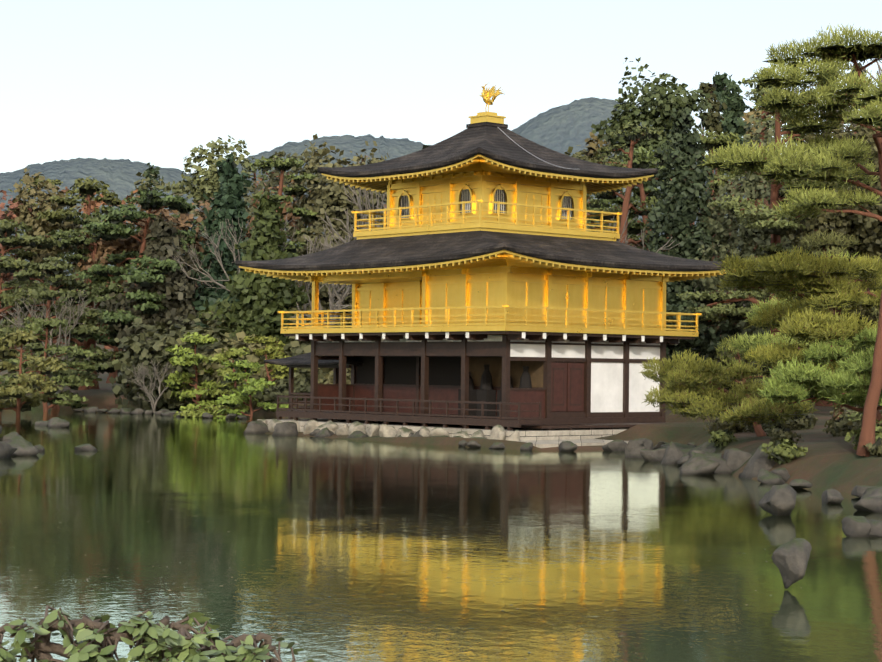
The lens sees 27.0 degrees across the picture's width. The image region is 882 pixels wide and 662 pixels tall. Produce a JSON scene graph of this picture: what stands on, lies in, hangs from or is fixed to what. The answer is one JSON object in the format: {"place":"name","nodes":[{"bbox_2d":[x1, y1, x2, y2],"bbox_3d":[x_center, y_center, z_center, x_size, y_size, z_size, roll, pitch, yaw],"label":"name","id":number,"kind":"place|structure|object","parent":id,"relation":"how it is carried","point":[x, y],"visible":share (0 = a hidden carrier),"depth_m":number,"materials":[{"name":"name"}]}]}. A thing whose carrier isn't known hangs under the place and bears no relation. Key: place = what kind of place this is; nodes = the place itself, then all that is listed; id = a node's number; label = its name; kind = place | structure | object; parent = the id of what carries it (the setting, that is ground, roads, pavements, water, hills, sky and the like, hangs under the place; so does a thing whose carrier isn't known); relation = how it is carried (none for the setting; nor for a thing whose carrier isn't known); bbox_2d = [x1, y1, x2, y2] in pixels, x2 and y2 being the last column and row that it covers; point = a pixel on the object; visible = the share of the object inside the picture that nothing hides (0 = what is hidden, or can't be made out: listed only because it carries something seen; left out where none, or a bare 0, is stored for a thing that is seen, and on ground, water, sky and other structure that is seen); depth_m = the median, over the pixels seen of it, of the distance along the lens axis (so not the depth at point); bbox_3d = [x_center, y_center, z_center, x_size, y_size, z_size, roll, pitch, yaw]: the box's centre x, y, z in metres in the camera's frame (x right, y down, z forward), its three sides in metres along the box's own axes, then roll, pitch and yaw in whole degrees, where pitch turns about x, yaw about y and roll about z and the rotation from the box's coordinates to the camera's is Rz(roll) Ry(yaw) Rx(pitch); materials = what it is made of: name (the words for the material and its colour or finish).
{"place":"outdoors","nodes":[
{"label":"outdoors","id":0,"kind":"place"},
{"bbox_2d":[0,605,313,661],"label":"shrub","id":1,"kind":"object","parent":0,"point":[171,637],"depth_m":5.07,"materials":[{"name":"green plant"}]},
{"bbox_2d":[264,352,363,365],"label":"side pavilion roof","id":2,"kind":"structure","parent":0,"point":[302,360],"depth_m":82.40,"materials":[{"name":"black wood"}]},
{"bbox_2d":[18,493,755,661],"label":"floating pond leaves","id":3,"kind":"object","parent":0,"point":[329,596],"visible":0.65,"depth_m":22.01,"materials":[{"name":"green plant"}]},
{"bbox_2d":[0,97,863,275],"bbox_3d":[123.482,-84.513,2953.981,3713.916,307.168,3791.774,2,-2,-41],"label":"distant mountains","id":4,"kind":"structure","parent":0,"point":[561,129],"depth_m":1414.98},
{"bbox_2d":[0,407,881,661],"bbox_3d":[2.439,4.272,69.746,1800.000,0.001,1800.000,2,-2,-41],"label":"pond water","id":5,"kind":"structure","parent":0,"point":[605,553],"depth_m":28.35,"materials":[{"name":"green liquid"}]},
{"bbox_2d":[0,275,881,492],"bbox_3d":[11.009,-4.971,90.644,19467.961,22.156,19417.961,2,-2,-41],"label":"terrain","id":6,"kind":"structure","parent":0,"point":[827,461],"depth_m":64.89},
{"bbox_2d":[262,419,520,440],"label":"foundation stones","id":7,"kind":"object","parent":6,"relation":"on","point":[498,432],"visible":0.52,"depth_m":71.92,"materials":[{"name":"grey stone"}]},
{"bbox_2d":[0,57,881,417],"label":"woodland foliage","id":8,"kind":"object","parent":6,"relation":"on","point":[140,327],"visible":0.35,"depth_m":111.43,"materials":[{"name":"green plant"}]},
{"bbox_2d":[0,52,881,456],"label":"tree trunks","id":9,"kind":"object","parent":6,"relation":"on","point":[870,410],"visible":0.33,"depth_m":101.97,"materials":[{"name":"brown plant"}]},
{"bbox_2d":[0,406,881,588],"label":"shore rocks","id":10,"kind":"object","parent":6,"relation":"on","point":[790,559],"depth_m":50.47,"materials":[{"name":"grey stone"}]},
{"bbox_2d":[257,419,627,447],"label":"stone base","id":11,"kind":"object","parent":6,"relation":"on","point":[542,438],"visible":0.21,"depth_m":69.15,"materials":[{"name":"grey stone"}]},
{"bbox_2d":[276,331,694,430],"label":"pavilion","id":12,"kind":"structure","parent":11,"relation":"on","point":[424,350],"depth_m":73.31,"materials":[{"name":"brown wood"}]},
{"bbox_2d":[356,357,531,416],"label":"interior wall","id":13,"kind":"structure","parent":12,"relation":"in","point":[442,370],"depth_m":75.85,"materials":[{"name":"brown wood"}]},
{"bbox_2d":[239,111,735,336],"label":"gold pavilion","id":14,"kind":"object","parent":12,"relation":"on","point":[482,178],"visible":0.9,"depth_m":74.10,"materials":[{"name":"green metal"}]},
{"bbox_2d":[401,189,570,218],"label":"window panes","id":15,"kind":"structure","parent":14,"relation":"attached to","point":[465,198],"depth_m":76.31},
{"bbox_2d":[400,189,572,218],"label":"arched window frames","id":16,"kind":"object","parent":14,"relation":"attached to","point":[494,203],"visible":0.19,"depth_m":74.21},
{"bbox_2d":[317,125,657,177],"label":"pavilion roof","id":17,"kind":"structure","parent":14,"relation":"on","point":[495,143],"depth_m":75.88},
{"bbox_2d":[466,122,507,127],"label":"roof cap","id":18,"kind":"object","parent":17,"relation":"on","point":[487,124],"visible":0.64,"depth_m":76.99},
{"bbox_2d":[498,127,579,169],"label":"lightning rod cable","id":19,"kind":"object","parent":17,"relation":"on","point":[533,155],"visible":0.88,"depth_m":75.56,"materials":[{"name":"grey metal"}]},
{"bbox_2d":[235,231,743,270],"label":"pavilion roof","id":20,"kind":"structure","parent":14,"relation":"on","point":[397,251],"depth_m":73.31,"materials":[{"name":"black wood"}]},
{"bbox_2d":[479,82,503,111],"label":"phoenix statue","id":21,"kind":"object","parent":14,"relation":"on","point":[488,94],"visible":0.92,"depth_m":77.42,"materials":[{"name":"gold metal"}]},
{"bbox_2d":[357,194,660,325],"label":"wall panels","id":22,"kind":"object","parent":14,"relation":"attached to","point":[476,295],"visible":0.46,"depth_m":72.97,"materials":[{"name":"gold metal"}]},
{"bbox_2d":[469,357,542,386],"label":"pavilion screens","id":23,"kind":"object","parent":12,"relation":"in","point":[477,364],"visible":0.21,"depth_m":73.21,"materials":[{"name":"brown wood"}]},
{"bbox_2d":[640,23,881,464],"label":"pine needles","id":24,"kind":"object","parent":6,"relation":"on","point":[778,359],"visible":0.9,"depth_m":48.41,"materials":[{"name":"green plant"}]},
{"bbox_2d":[0,0,881,176],"label":"sky","id":25,"kind":"structure","parent":0,"point":[153,82],"materials":[{"name":"white"}]}
]}

